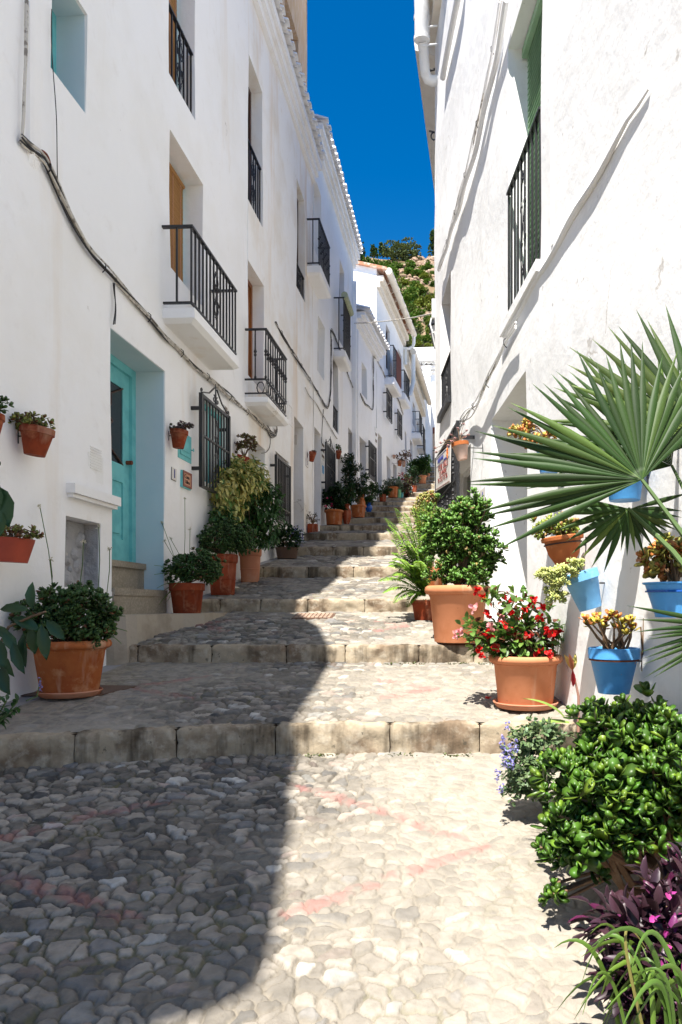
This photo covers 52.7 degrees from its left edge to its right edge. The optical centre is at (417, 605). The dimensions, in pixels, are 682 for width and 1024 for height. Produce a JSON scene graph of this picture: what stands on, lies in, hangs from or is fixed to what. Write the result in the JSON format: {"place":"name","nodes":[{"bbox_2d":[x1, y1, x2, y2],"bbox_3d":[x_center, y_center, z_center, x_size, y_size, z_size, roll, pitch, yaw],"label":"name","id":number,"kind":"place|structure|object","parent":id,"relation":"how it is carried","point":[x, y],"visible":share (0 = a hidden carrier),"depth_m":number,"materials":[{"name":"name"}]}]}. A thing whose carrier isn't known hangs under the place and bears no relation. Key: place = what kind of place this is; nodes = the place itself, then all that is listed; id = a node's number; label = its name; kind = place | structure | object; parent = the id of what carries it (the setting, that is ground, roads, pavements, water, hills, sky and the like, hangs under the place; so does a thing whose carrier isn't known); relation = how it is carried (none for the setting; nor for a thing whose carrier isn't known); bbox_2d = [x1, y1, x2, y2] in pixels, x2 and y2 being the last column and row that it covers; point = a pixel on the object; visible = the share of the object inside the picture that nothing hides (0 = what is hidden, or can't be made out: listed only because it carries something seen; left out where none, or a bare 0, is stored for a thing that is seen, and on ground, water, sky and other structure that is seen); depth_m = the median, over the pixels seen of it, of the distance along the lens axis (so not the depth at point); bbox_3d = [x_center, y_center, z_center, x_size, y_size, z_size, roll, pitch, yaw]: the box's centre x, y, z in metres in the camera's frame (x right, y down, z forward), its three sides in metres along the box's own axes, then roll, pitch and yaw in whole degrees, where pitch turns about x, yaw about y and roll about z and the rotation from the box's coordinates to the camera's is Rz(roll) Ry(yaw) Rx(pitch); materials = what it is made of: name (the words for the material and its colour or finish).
{"place":"outdoors","nodes":[
{"label":"outdoors","id":0,"kind":"place"},
{"bbox_2d":[0,0,248,704],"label":"white house","id":1,"kind":"structure","parent":0,"point":[152,116],"depth_m":6.31,"materials":[{"name":"white paint"}]},
{"bbox_2d":[0,524,43,562],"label":"hanging pot","id":2,"kind":"object","parent":1,"relation":"attached to","point":[14,548],"visible":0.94,"depth_m":4.27,"materials":[{"name":"orange ceramic"}]},
{"bbox_2d":[20,0,28,137],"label":"cable bundle","id":3,"kind":"object","parent":1,"relation":"attached to","point":[26,12],"visible":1,"depth_m":4.73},
{"bbox_2d":[8,411,55,457],"bbox_3d":[-2.648,-1.181,4.690,0.299,0.316,0.266,0,0,0],"label":"hanging pot","id":4,"kind":"object","parent":1,"relation":"attached to","point":[37,435],"visible":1,"depth_m":4.64,"materials":[{"name":"ceramic"}]},
{"bbox_2d":[51,11,55,73],"bbox_3d":[-3.014,-4.431,5.361,0.080,0.809,0.482,0,0,3],"label":"window","id":5,"kind":"structure","parent":1,"relation":"in","point":[53,15],"depth_m":5.57,"materials":[{"name":"teal paint"}]},
{"bbox_2d":[51,9,57,176],"bbox_3d":[-2.712,-3.800,5.112,0.028,1.254,0.096,0,0,0],"label":"wire","id":6,"kind":"object","parent":1,"relation":"attached to","point":[54,92],"visible":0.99,"depth_m":5.08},
{"bbox_2d":[110,364,132,561],"bbox_3d":[-3.010,-1.398,6.583,0.130,1.917,0.947,0,0,3],"label":"door","id":7,"kind":"structure","parent":1,"relation":"in","point":[119,382],"depth_m":6.89,"materials":[{"name":"teal paint"}]},
{"bbox_2d":[19,134,274,435],"bbox_3d":[-2.564,-2.999,8.080,0.044,0.555,6.786,0,0,3],"label":"cable bundle","id":8,"kind":"object","parent":1,"relation":"attached to","point":[26,143],"visible":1,"depth_m":5.68,"materials":[{"name":"plastic"}]},
{"bbox_2d":[169,0,176,81],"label":"window","id":9,"kind":"structure","parent":1,"relation":"in","point":[173,3],"depth_m":7.81,"materials":[{"name":"brown wood"}]},
{"bbox_2d":[169,162,184,281],"bbox_3d":[-2.839,-4.329,7.758,0.060,1.425,0.852,0,0,3],"label":"window","id":10,"kind":"structure","parent":1,"relation":"in","point":[176,187],"depth_m":7.97,"materials":[{"name":"brown wood"}]},
{"bbox_2d":[168,420,194,448],"bbox_3d":[-2.494,-1.803,7.207,0.289,0.293,0.223,0,0,0],"label":"hanging pot","id":11,"kind":"object","parent":1,"relation":"attached to","point":[179,433],"visible":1,"depth_m":7.16,"materials":[{"name":"ceramic"}]},
{"bbox_2d":[180,470,191,489],"bbox_3d":[-2.601,-1.399,7.643,0.052,0.185,0.250,0,0,3],"label":"name plaque","id":12,"kind":"object","parent":1,"relation":"attached to","point":[185,479],"visible":1,"depth_m":7.61,"materials":[{"name":"ceramic"}]},
{"bbox_2d":[205,404,219,484],"bbox_3d":[-2.685,-2.006,8.665,0.080,1.012,0.912,0,0,3],"label":"window","id":13,"kind":"structure","parent":1,"relation":"in","point":[205,404],"depth_m":8.66,"materials":[{"name":"teal paint"}]},
{"bbox_2d":[234,433,257,463],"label":"hanging pot","id":14,"kind":"object","parent":1,"relation":"attached to","point":[246,442],"visible":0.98,"depth_m":9.41,"materials":[{"name":"red"}]},
{"bbox_2d":[106,612,227,664],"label":"pavement","id":15,"kind":"structure","parent":0,"point":[138,628],"depth_m":6.15,"materials":[{"name":"concrete"}]},
{"bbox_2d":[154,497,226,612],"bbox_3d":[-2.356,-0.505,7.142,0.711,1.217,0.566,0,0,-13],"label":"potted plant","id":16,"kind":"object","parent":15,"relation":"on","point":[187,595],"visible":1,"depth_m":7.00,"materials":[{"name":"green plant"}]},
{"bbox_2d":[0,661,576,734],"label":"cobbled path","id":17,"kind":"structure","parent":0,"point":[178,694],"depth_m":4.80,"materials":[{"name":"stone"}]},
{"bbox_2d":[0,677,42,728],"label":"herb plant","id":18,"kind":"object","parent":17,"relation":"on","point":[3,715],"visible":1,"depth_m":3.48,"materials":[{"name":"green plant"}]},
{"bbox_2d":[0,582,64,694],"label":"rubber plant","id":19,"kind":"object","parent":17,"relation":"on","point":[40,640],"visible":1,"depth_m":3.93,"materials":[{"name":"green plant"}]},
{"bbox_2d":[8,504,125,698],"bbox_3d":[-2.430,-0.044,4.759,0.751,1.356,0.671,0,0,-27],"label":"potted plant","id":20,"kind":"object","parent":17,"relation":"on","point":[71,667],"visible":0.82,"depth_m":4.62,"materials":[{"name":"green plant"}]},
{"bbox_2d":[21,685,139,696],"bbox_3d":[-2.429,0.617,4.920,0.710,0.048,0.340,0,0,0],"label":"metal plate","id":21,"kind":"object","parent":17,"relation":"on","point":[107,689],"visible":0.43,"depth_m":4.96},
{"bbox_2d":[129,643,490,663],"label":"stone steps","id":22,"kind":"structure","parent":17,"relation":"on","point":[302,653],"depth_m":5.97,"materials":[{"name":"grey stone"}]},
{"bbox_2d":[452,583,564,710],"bbox_3d":[0.624,0.271,4.648,0.793,0.840,0.569,0,0,0],"label":"potted plant","id":23,"kind":"object","parent":17,"relation":"on","point":[524,662],"visible":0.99,"depth_m":4.49,"materials":[{"name":"green plant"}]},
{"bbox_2d":[136,611,519,644],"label":"cobbled path","id":24,"kind":"structure","parent":0,"point":[339,627],"depth_m":6.64,"materials":[{"name":"stone"}]},
{"bbox_2d":[291,613,335,619],"bbox_3d":[-1.143,0.125,7.540,0.440,0.074,0.340,0,0,0],"label":"drain cover","id":25,"kind":"object","parent":24,"relation":"on","point":[308,616],"visible":0.99,"depth_m":7.48,"materials":[{"name":"metal"}]},
{"bbox_2d":[201,598,429,612],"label":"stone steps","id":26,"kind":"structure","parent":24,"relation":"on","point":[300,605],"depth_m":7.87,"materials":[{"name":"grey stone"}]},
{"bbox_2d":[378,500,436,620],"bbox_3d":[-0.074,-0.481,7.124,0.658,1.294,0.652,0,0,0],"label":"potted fern","id":27,"kind":"object","parent":24,"relation":"on","point":[415,559],"visible":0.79,"depth_m":7.17,"materials":[{"name":"green plant"}]},
{"bbox_2d":[418,487,508,642],"bbox_3d":[0.393,-0.369,6.119,0.697,1.399,0.713,0,0,-39],"label":"potted plant","id":28,"kind":"object","parent":24,"relation":"on","point":[470,551],"visible":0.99,"depth_m":6.00,"materials":[{"name":"green plant"}]},
{"bbox_2d":[202,576,466,598],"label":"cobbled path","id":29,"kind":"structure","parent":0,"point":[319,588],"depth_m":8.66,"materials":[{"name":"stone"}]},
{"bbox_2d":[196,519,262,594],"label":"potted plant","id":30,"kind":"object","parent":29,"relation":"on","point":[228,537],"visible":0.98,"depth_m":8.07,"materials":[{"name":"green plant"}]},
{"bbox_2d":[207,453,286,582],"bbox_3d":[-2.234,-1.204,8.957,0.877,1.786,1.655,0,0,0],"label":"potted plant","id":31,"kind":"object","parent":29,"relation":"on","point":[244,491],"visible":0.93,"depth_m":9.00,"materials":[{"name":"green plant"}]},
{"bbox_2d":[259,566,444,577],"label":"stone steps","id":32,"kind":"structure","parent":29,"relation":"on","point":[323,572],"depth_m":9.97,"materials":[{"name":"grey stone"}]},
{"bbox_2d":[410,490,442,584],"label":"potted plant","id":33,"kind":"object","parent":29,"relation":"on","point":[429,497],"visible":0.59,"depth_m":8.84,"materials":[{"name":"green plant"}]},
{"bbox_2d":[0,751,681,1023],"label":"cobbled path","id":34,"kind":"structure","parent":0,"point":[363,888],"depth_m":2.67,"materials":[{"name":"stone"}]},
{"bbox_2d":[0,718,582,771],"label":"stone steps","id":35,"kind":"structure","parent":34,"relation":"on","point":[26,750],"depth_m":4.20,"materials":[{"name":"grey stone"}]},
{"bbox_2d":[72,724,481,756],"bbox_3d":[-0.861,0.877,4.125,4.726,0.260,0.262,0,0,-7],"label":"step mortar","id":36,"kind":"object","parent":35,"relation":"on","point":[275,738],"visible":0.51,"depth_m":4.25,"materials":[{"name":"concrete"}]},
{"bbox_2d":[304,662,490,756],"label":"weeds","id":37,"kind":"object","parent":34,"relation":"on","point":[410,752],"visible":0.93,"depth_m":4.24,"materials":[{"name":"green plant"}]},
{"bbox_2d":[494,714,573,806],"bbox_3d":[0.563,0.790,3.362,0.410,0.513,0.361,0,0,0],"label":"flowering plant","id":38,"kind":"object","parent":34,"relation":"on","point":[516,776],"visible":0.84,"depth_m":3.29,"materials":[{"name":"green plant"}]},
{"bbox_2d":[506,653,602,742],"bbox_3d":[0.803,0.626,3.890,0.596,0.700,0.137,0,0,0],"label":"canna plant","id":39,"kind":"object","parent":34,"relation":"on","point":[571,662],"visible":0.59,"depth_m":3.92,"materials":[{"name":"green plant"}]},
{"bbox_2d":[526,681,681,906],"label":"jade plant","id":40,"kind":"object","parent":34,"relation":"on","point":[625,778],"visible":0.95,"depth_m":2.51,"materials":[{"name":"green plant"}]},
{"bbox_2d":[284,539,423,546],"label":"cobbled path","id":41,"kind":"structure","parent":0,"point":[353,543],"depth_m":12.59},
{"bbox_2d":[245,0,324,561],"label":"white house","id":42,"kind":"structure","parent":41,"relation":"on","point":[286,153],"depth_m":11.80,"materials":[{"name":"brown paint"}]},
{"bbox_2d":[280,0,306,91],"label":"building wall","id":43,"kind":"structure","parent":42,"relation":"on","point":[296,12],"depth_m":13.54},
{"bbox_2d":[275,321,331,408],"bbox_3d":[-2.265,-5.690,14.180,0.056,2.135,5.268,0,0,3],"label":"cable bundle","id":44,"kind":"object","parent":42,"relation":"attached to","point":[293,353],"visible":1,"depth_m":14.98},
{"bbox_2d":[304,533,421,540],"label":"stone steps","id":45,"kind":"structure","parent":41,"relation":"on","point":[346,536],"depth_m":13.87,"materials":[{"name":"grey stone"}]},
{"bbox_2d":[260,555,457,566],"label":"cobbled path","id":46,"kind":"structure","parent":0,"point":[337,561],"depth_m":10.67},
{"bbox_2d":[270,521,305,558],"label":"potted plant","id":47,"kind":"object","parent":46,"relation":"on","point":[289,550],"visible":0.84,"depth_m":11.19,"materials":[{"name":"green plant"}]},
{"bbox_2d":[297,546,435,555],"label":"stone steps","id":48,"kind":"structure","parent":46,"relation":"on","point":[348,551],"depth_m":11.87,"materials":[{"name":"grey stone"}]},
{"bbox_2d":[311,530,416,532],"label":"cobbled path","id":49,"kind":"structure","parent":0,"point":[358,531],"depth_m":14.20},
{"bbox_2d":[307,512,319,532],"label":"potted plant","id":50,"kind":"object","parent":49,"relation":"on","point":[312,527],"visible":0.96,"depth_m":14.07,"materials":[{"name":"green plant"}]},
{"bbox_2d":[320,525,415,533],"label":"stone steps","id":51,"kind":"structure","parent":49,"relation":"on","point":[352,527],"depth_m":15.57,"materials":[{"name":"grey stone"}]},
{"bbox_2d":[338,523,413,525],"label":"cobbled path","id":52,"kind":"structure","parent":0,"point":[381,524],"depth_m":15.95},
{"bbox_2d":[322,481,347,525],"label":"potted plant","id":53,"kind":"object","parent":52,"relation":"on","point":[333,500],"visible":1,"depth_m":15.65,"materials":[{"name":"green plant"}]},
{"bbox_2d":[339,483,355,523],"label":"potted plant","id":54,"kind":"object","parent":52,"relation":"on","point":[349,493],"visible":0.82,"depth_m":15.94,"materials":[{"name":"green plant"}]},
{"bbox_2d":[342,518,414,525],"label":"stone steps","id":55,"kind":"structure","parent":52,"relation":"on","point":[369,520],"depth_m":17.17,"materials":[{"name":"grey stone"}]},
{"bbox_2d":[351,517,412,517],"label":"cobbled path","id":56,"kind":"structure","parent":0,"point":[383,517],"depth_m":17.27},
{"bbox_2d":[307,114,362,533],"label":"white house","id":57,"kind":"structure","parent":56,"relation":"on","point":[337,248],"depth_m":16.84,"materials":[{"name":"white paint"}]},
{"bbox_2d":[340,453,369,517],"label":"potted plant","id":58,"kind":"object","parent":56,"relation":"on","point":[358,509],"visible":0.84,"depth_m":17.28,"materials":[{"name":"green plant"}]},
{"bbox_2d":[365,511,410,512],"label":"cobbled path","id":59,"kind":"structure","parent":0,"point":[390,511],"depth_m":19.02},
{"bbox_2d":[364,481,378,511],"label":"potted plant","id":60,"kind":"object","parent":59,"relation":"on","point":[371,490],"visible":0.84,"depth_m":18.70,"materials":[{"name":"green plant"}]},
{"bbox_2d":[350,507,433,511],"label":"stone steps","id":61,"kind":"structure","parent":59,"relation":"on","point":[376,509],"depth_m":19.96,"materials":[{"name":"grey stone"}]},
{"bbox_2d":[351,512,433,517],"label":"stone steps","id":62,"kind":"structure","parent":59,"relation":"on","point":[380,514],"depth_m":18.57,"materials":[{"name":"grey stone"}]},
{"bbox_2d":[374,500,415,501],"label":"cobbled path","id":63,"kind":"structure","parent":0,"point":[395,501],"depth_m":21.91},
{"bbox_2d":[357,304,389,500],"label":"white house","id":64,"kind":"structure","parent":63,"relation":"on","point":[371,341],"depth_m":22.21,"materials":[{"name":"white paint"}]},
{"bbox_2d":[375,485,392,501],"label":"potted plant","id":65,"kind":"object","parent":63,"relation":"on","point":[384,493],"visible":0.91,"depth_m":21.82,"materials":[{"name":"green plant"}]},
{"bbox_2d":[365,502,418,505],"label":"stone steps","id":66,"kind":"structure","parent":63,"relation":"on","point":[393,503],"depth_m":21.77,"materials":[{"name":"grey stone"}]},
{"bbox_2d":[365,257,434,347],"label":"hillside","id":67,"kind":"structure","parent":0,"point":[431,289],"depth_m":97.92,"materials":[{"name":"soil"}]},
{"bbox_2d":[381,237,421,261],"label":"pine tree","id":68,"kind":"object","parent":67,"relation":"on","point":[404,252],"visible":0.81,"depth_m":145.32,"materials":[{"name":"green plant"}]},
{"bbox_2d":[384,255,434,285],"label":"rock outcrop","id":69,"kind":"object","parent":67,"relation":"on","point":[418,263],"visible":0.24,"depth_m":136.35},
{"bbox_2d":[427,229,433,255],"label":"pine tree","id":70,"kind":"object","parent":67,"relation":"on","point":[431,239],"visible":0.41,"depth_m":219.45,"materials":[{"name":"green plant"}]},
{"bbox_2d":[403,462,420,491],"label":"potted plant","id":71,"kind":"object","parent":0,"point":[414,475],"visible":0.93,"depth_m":26.25,"materials":[{"name":"green plant"}]},
{"bbox_2d":[407,454,432,483],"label":"potted plant","id":72,"kind":"object","parent":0,"point":[421,463],"visible":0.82,"depth_m":28.67,"materials":[{"name":"green plant"}]},
{"bbox_2d":[414,42,434,192],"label":"white house","id":73,"kind":"structure","parent":0,"point":[428,96],"depth_m":13.27,"materials":[{"name":"white paint"}]},
{"bbox_2d":[428,319,434,348],"bbox_3d":[0.423,-5.026,12.700,0.340,0.766,0.339,0,0,45],"label":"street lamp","id":74,"kind":"object","parent":73,"relation":"attached to","point":[433,329],"visible":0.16,"depth_m":12.68,"materials":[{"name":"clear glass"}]},
{"bbox_2d":[554,920,681,1023],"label":"strap grass","id":75,"kind":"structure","parent":0,"point":[659,983],"depth_m":1.71,"materials":[{"name":"green plant"}]},
{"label":"cobbled path","id":76,"kind":"structure","parent":0,"visible":0},
{"bbox_2d":[354,261,416,496],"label":"white house","id":77,"kind":"structure","parent":76,"relation":"on","point":[379,294],"depth_m":25.48,"materials":[{"name":"white paint"}]},
{"bbox_2d":[382,476,403,497],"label":"potted plant","id":78,"kind":"object","parent":76,"relation":"on","point":[395,488],"visible":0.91,"depth_m":23.77,"materials":[{"name":"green plant"}]},
{"bbox_2d":[377,498,418,500],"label":"stone steps","id":79,"kind":"structure","parent":76,"relation":"on","point":[401,499],"depth_m":23.77,"materials":[{"name":"grey stone"}]},
{"bbox_2d":[397,473,415,497],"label":"potted plant","id":80,"kind":"object","parent":76,"relation":"on","point":[408,492],"visible":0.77,"depth_m":24.52,"materials":[{"name":"green plant"}]},
{"bbox_3d":[0.980,1.119,2.100,0.514,0.260,0.511,0,0,0],"label":"planter","id":81,"kind":"object","parent":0,"visible":0},
{"bbox_2d":[468,304,681,676],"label":"fan palm","id":82,"kind":"object","parent":81,"relation":"in","point":[635,437],"visible":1,"depth_m":2.42,"materials":[{"name":"plant"}]},
{"bbox_2d":[567,841,681,1023],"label":"purple plant","id":83,"kind":"object","parent":81,"relation":"in","point":[658,909],"visible":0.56,"depth_m":1.93,"materials":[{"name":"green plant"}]},
{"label":"cobbled path","id":84,"kind":"structure","parent":0,"visible":0},
{"bbox_2d":[412,484,434,488],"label":"stone steps","id":85,"kind":"structure","parent":84,"relation":"on","point":[425,486],"depth_m":28.57,"materials":[{"name":"grey stone"}]},
{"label":"cobbled path","id":86,"kind":"structure","parent":0,"visible":0},
{"bbox_2d":[403,347,431,479],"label":"white house","id":87,"kind":"structure","parent":86,"relation":"on","point":[414,415],"depth_m":32.59,"materials":[{"name":"white paint"}]},
{"bbox_2d":[417,400,425,455],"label":"white house","id":88,"kind":"structure","parent":86,"relation":"on","point":[423,435],"depth_m":34.92,"materials":[{"name":"white paint"}]},
{"bbox_2d":[414,347,434,400],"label":"white house","id":89,"kind":"structure","parent":86,"relation":"on","point":[426,356],"depth_m":51.25,"materials":[{"name":"white paint"}]},
{"bbox_2d":[420,363,430,460],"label":"white house","id":90,"kind":"structure","parent":86,"relation":"on","point":[427,375],"depth_m":42.50,"materials":[{"name":"white paint"}]},
{"bbox_2d":[430,401,434,466],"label":"white house","id":91,"kind":"structure","parent":86,"relation":"on","point":[432,430],"depth_m":46.20,"materials":[{"name":"white paint"}]},
{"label":"road","id":92,"kind":"structure","parent":0,"visible":0},
{"bbox_2d":[414,0,681,850],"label":"white house","id":93,"kind":"structure","parent":92,"relation":"on","point":[566,236],"depth_m":4.88,"materials":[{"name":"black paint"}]},
{"bbox_2d":[436,445,450,490],"bbox_3d":[0.335,-1.823,9.162,0.018,0.599,1.493,0,0,-5],"label":"sale sign","id":94,"kind":"object","parent":93,"relation":"attached to","point":[443,468],"visible":1,"depth_m":9.04,"materials":[{"name":"white"}]},
{"bbox_2d":[434,423,482,460],"bbox_3d":[0.450,-1.810,7.549,0.554,0.418,0.201,0,0,0],"label":"hanging pot","id":95,"kind":"object","parent":93,"relation":"attached to","point":[459,447],"visible":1,"depth_m":7.50,"materials":[{"name":"ceramic"}]},
{"bbox_2d":[463,465,470,526],"bbox_3d":[0.817,-1.065,9.349,0.080,1.830,1.959,0,0,-5],"label":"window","id":96,"kind":"structure","parent":93,"relation":"in","point":[466,475],"depth_m":10.25,"materials":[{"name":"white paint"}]},
{"bbox_2d":[440,0,501,267],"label":"cable bundle","id":97,"kind":"object","parent":93,"relation":"attached to","point":[472,145],"visible":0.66,"depth_m":7.40,"materials":[{"name":"white paint"}]},
{"bbox_2d":[437,0,508,271],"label":"conduit","id":98,"kind":"object","parent":93,"relation":"attached to","point":[491,80],"visible":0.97,"depth_m":7.21,"materials":[{"name":"white paint"}]},
{"bbox_2d":[454,321,516,429],"bbox_3d":[0.646,-2.317,7.777,0.045,0.259,4.021,0,0,-5],"label":"cable bundle","id":99,"kind":"object","parent":93,"relation":"attached to","point":[496,361],"visible":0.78,"depth_m":6.99,"materials":[{"name":"white paint"}]},
{"bbox_2d":[507,418,557,473],"bbox_3d":[0.812,-1.092,4.643,0.369,0.384,0.245,0,0,-21],"label":"hanging pot","id":100,"kind":"object","parent":93,"relation":"attached to","point":[526,425],"visible":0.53,"depth_m":4.62,"materials":[{"name":"ceramic"}]},
{"bbox_2d":[522,0,542,268],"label":"window","id":101,"kind":"structure","parent":93,"relation":"in","point":[531,50],"depth_m":6.08,"materials":[{"name":"wood"}]},
{"bbox_2d":[529,511,586,564],"bbox_3d":[0.863,-0.410,4.211,0.331,0.335,0.308,0,0,38],"label":"hanging pot","id":102,"kind":"object","parent":93,"relation":"attached to","point":[560,548],"visible":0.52,"depth_m":4.13,"materials":[{"name":"ceramic"}]},
{"bbox_2d":[533,557,604,611],"bbox_3d":[0.857,-0.114,3.815,0.447,0.306,0.225,0,0,-38],"label":"hanging pot","id":103,"kind":"object","parent":93,"relation":"attached to","point":[583,587],"visible":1,"depth_m":3.78,"materials":[{"name":"ceramic"}]},
{"bbox_2d":[578,609,643,694],"bbox_3d":[0.992,0.228,3.386,0.416,0.417,0.250,0,0,0],"label":"hanging pot","id":104,"kind":"object","parent":93,"relation":"attached to","point":[613,665],"visible":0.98,"depth_m":3.32,"materials":[{"name":"ceramic"}]},
{"bbox_2d":[609,474,648,502],"bbox_3d":[1.017,-0.680,3.326,0.260,0.344,0.220,0,0,0],"label":"hanging pot","id":105,"kind":"object","parent":93,"relation":"attached to","point":[631,493],"visible":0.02,"depth_m":3.26,"materials":[{"name":"ceramic"}]},
{"bbox_2d":[634,532,681,617],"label":"hanging pot","id":106,"kind":"object","parent":93,"relation":"attached to","point":[663,594],"visible":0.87,"depth_m":2.72,"materials":[{"name":"ceramic"}]},
{"bbox_3d":[-5.072,-2.650,1.019,6.043,9.700,6.838,0,0,0],"label":"white house","id":107,"kind":"object","parent":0,"visible":0},
{"bbox_2d":[0,462,13,536],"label":"hanging plant","id":108,"kind":"object","parent":107,"relation":"hanging from","point":[6,508],"visible":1,"depth_m":3.89,"materials":[{"name":"green plant"}]},
{"bbox_2d":[0,395,13,432],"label":"hanging pot","id":109,"kind":"object","parent":107,"relation":"attached to","point":[3,411],"visible":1,"depth_m":4.25,"materials":[{"name":"ceramic"}]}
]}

